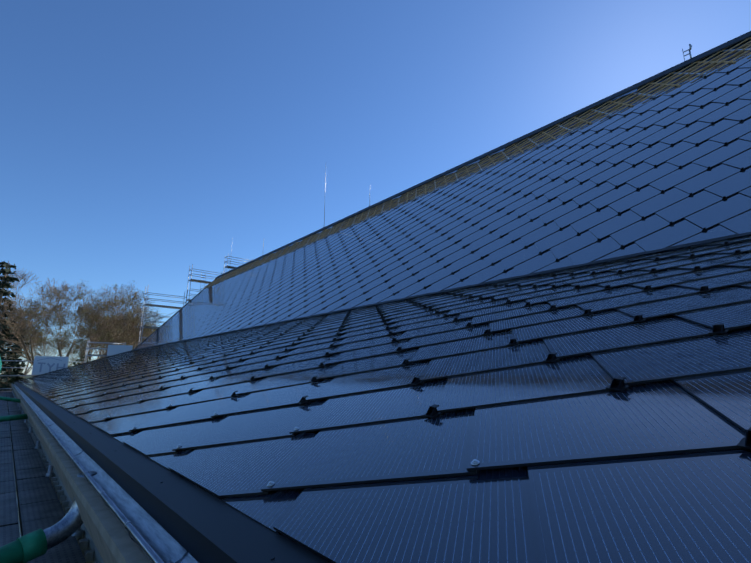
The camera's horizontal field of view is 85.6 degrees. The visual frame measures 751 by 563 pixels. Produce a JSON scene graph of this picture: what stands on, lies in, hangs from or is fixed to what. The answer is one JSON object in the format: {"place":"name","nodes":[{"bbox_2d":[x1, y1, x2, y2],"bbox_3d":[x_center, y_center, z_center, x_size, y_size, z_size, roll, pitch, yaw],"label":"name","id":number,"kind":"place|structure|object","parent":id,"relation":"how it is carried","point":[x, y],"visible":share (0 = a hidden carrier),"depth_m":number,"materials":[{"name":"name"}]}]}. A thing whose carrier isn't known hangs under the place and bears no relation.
{"place":"outdoors","nodes":[
{"label":"outdoors","id":0,"kind":"place"},
{"bbox_2d":[0,256,251,404],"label":"scaffold gable frames","id":1,"kind":"structure","parent":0,"point":[166,316],"depth_m":37.04,"materials":[{"name":"silver metal"}]},
{"bbox_2d":[31,345,132,374],"bbox_3d":[-23.352,6.261,32.689,6.400,2.470,0.006,11,-17,-40],"label":"scaffold banner","id":2,"kind":"object","parent":1,"relation":"attached to","point":[43,364],"visible":0.9,"depth_m":31.35,"materials":[{"name":"white fabric"}]},
{"bbox_2d":[88,265,233,355],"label":"scaffold planks","id":3,"kind":"object","parent":1,"relation":"on","point":[174,306],"depth_m":38.14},
{"bbox_2d":[0,0,750,374],"label":"sky","id":4,"kind":"structure","parent":0,"point":[143,142],"materials":[{"name":"blue"}]},
{"bbox_2d":[17,236,750,562],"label":"roof tiles","id":5,"kind":"object","parent":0,"point":[367,461],"visible":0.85,"depth_m":1.97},
{"bbox_2d":[219,88,636,277],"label":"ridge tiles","id":6,"kind":"object","parent":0,"point":[627,93],"visible":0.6,"depth_m":17.90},
{"label":"ground","id":7,"kind":"structure","parent":0,"visible":0},
{"bbox_2d":[0,261,19,391],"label":"conifer","id":8,"kind":"object","parent":7,"relation":"on","point":[5,270],"visible":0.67,"depth_m":45.89,"materials":[{"name":"green plant"}]},
{"bbox_2d":[0,326,29,390],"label":"conifer","id":9,"kind":"object","parent":7,"relation":"on","point":[17,371],"visible":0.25,"depth_m":58.77,"materials":[{"name":"green plant"}]},
{"bbox_2d":[0,299,71,376],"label":"tree","id":10,"kind":"object","parent":7,"relation":"on","point":[35,341],"visible":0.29,"depth_m":65.69,"materials":[{"name":"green plant"}]},
{"bbox_2d":[6,390,99,562],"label":"scaffold eave frames","id":11,"kind":"structure","parent":7,"relation":"on","point":[78,535],"depth_m":4.54,"materials":[{"name":"silver metal"}]},
{"bbox_2d":[0,396,27,421],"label":"green drain pipe","id":12,"kind":"object","parent":11,"relation":"attached to","point":[13,417],"visible":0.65,"depth_m":9.12,"materials":[{"name":"green plastic"}]},
{"bbox_2d":[0,391,85,562],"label":"scaffold deck","id":13,"kind":"structure","parent":11,"relation":"on","point":[39,505],"depth_m":4.31,"materials":[{"name":"metal"}]},
{"bbox_2d":[19,327,86,366],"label":"tree","id":14,"kind":"object","parent":7,"relation":"on","point":[74,353],"visible":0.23,"depth_m":88.32,"materials":[{"name":"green plant"}]},
{"bbox_2d":[0,268,145,386],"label":"tree","id":15,"kind":"object","parent":7,"relation":"on","point":[20,312],"visible":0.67,"depth_m":51.88,"materials":[{"name":"brown plant"}]},
{"bbox_2d":[11,384,151,562],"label":"cornice wall","id":16,"kind":"structure","parent":7,"relation":"on","point":[106,535],"depth_m":2.54,"materials":[{"name":"stone"}]},
{"bbox_2d":[12,384,198,562],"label":"zinc gutter","id":17,"kind":"object","parent":16,"relation":"on","point":[153,539],"visible":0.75,"depth_m":2.38,"materials":[{"name":"silver metal"}]},
{"bbox_2d":[0,529,46,562],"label":"green drain pipe","id":18,"kind":"object","parent":17,"relation":"attached to","point":[28,547],"visible":1,"depth_m":2.60,"materials":[{"name":"green plastic"}]},
{"bbox_2d":[14,382,330,562],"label":"eave flashing","id":19,"kind":"object","parent":17,"relation":"on","point":[199,525],"visible":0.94,"depth_m":1.77,"materials":[{"name":"grey metal"}]},
{"bbox_2d":[1,279,163,364],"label":"tree","id":20,"kind":"object","parent":7,"relation":"on","point":[115,303],"visible":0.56,"depth_m":55.30,"materials":[{"name":"brown plant"}]},
{"bbox_2d":[45,311,131,361],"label":"tree","id":21,"kind":"object","parent":7,"relation":"on","point":[80,342],"visible":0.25,"depth_m":76.53,"materials":[{"name":"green plant"}]},
{"bbox_2d":[75,313,136,357],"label":"tree","id":22,"kind":"object","parent":7,"relation":"on","point":[106,338],"visible":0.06,"depth_m":82.11,"materials":[{"name":"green plant"}]},
{"bbox_2d":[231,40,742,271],"bbox_3d":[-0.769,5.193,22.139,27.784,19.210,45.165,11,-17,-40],"label":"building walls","id":23,"kind":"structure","parent":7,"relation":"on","point":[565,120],"depth_m":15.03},
{"bbox_2d":[136,39,750,362],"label":"roof underlay","id":24,"kind":"object","parent":23,"relation":"on","point":[728,48],"visible":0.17,"depth_m":14.02,"materials":[{"name":"black"}]},
{"bbox_2d":[15,277,218,381],"bbox_3d":[-20.944,3.468,35.040,14.013,10.183,0.140,11,-17,-40],"label":"verge flashing","id":25,"kind":"object","parent":24,"relation":"attached to","point":[139,344],"visible":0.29,"depth_m":35.29,"materials":[{"name":"grey metal"}]},
{"bbox_2d":[34,241,750,486],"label":"roof hooks","id":26,"kind":"object","parent":24,"relation":"on","point":[618,384],"visible":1,"depth_m":4.10,"materials":[{"name":"black metal"}]},
{"bbox_2d":[134,232,750,349],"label":"roof flashing","id":27,"kind":"object","parent":24,"relation":"on","point":[666,248],"visible":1,"depth_m":8.34,"materials":[{"name":"grey metal"}]},
{"bbox_2d":[136,54,750,348],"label":"roof tiles","id":28,"kind":"object","parent":24,"relation":"on","point":[701,208],"visible":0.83,"depth_m":11.09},
{"bbox_2d":[143,70,748,345],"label":"roof hooks","id":29,"kind":"object","parent":24,"relation":"on","point":[662,191],"visible":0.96,"depth_m":11.92,"materials":[{"name":"black metal"}]},
{"bbox_2d":[199,37,750,290],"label":"ridge battens","id":30,"kind":"object","parent":24,"relation":"on","point":[714,62],"visible":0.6,"depth_m":15.23,"materials":[{"name":"brown wood"}]},
{"bbox_2d":[215,31,750,278],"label":"ridge cap","id":31,"kind":"object","parent":30,"relation":"on","point":[675,68],"visible":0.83,"depth_m":15.58,"materials":[{"name":"grey metal"}]},
{"bbox_2d":[229,44,691,270],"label":"lightning rods","id":32,"kind":"object","parent":31,"relation":"on","point":[690,47],"visible":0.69,"depth_m":12.85,"materials":[{"name":"silver metal"}]}
]}

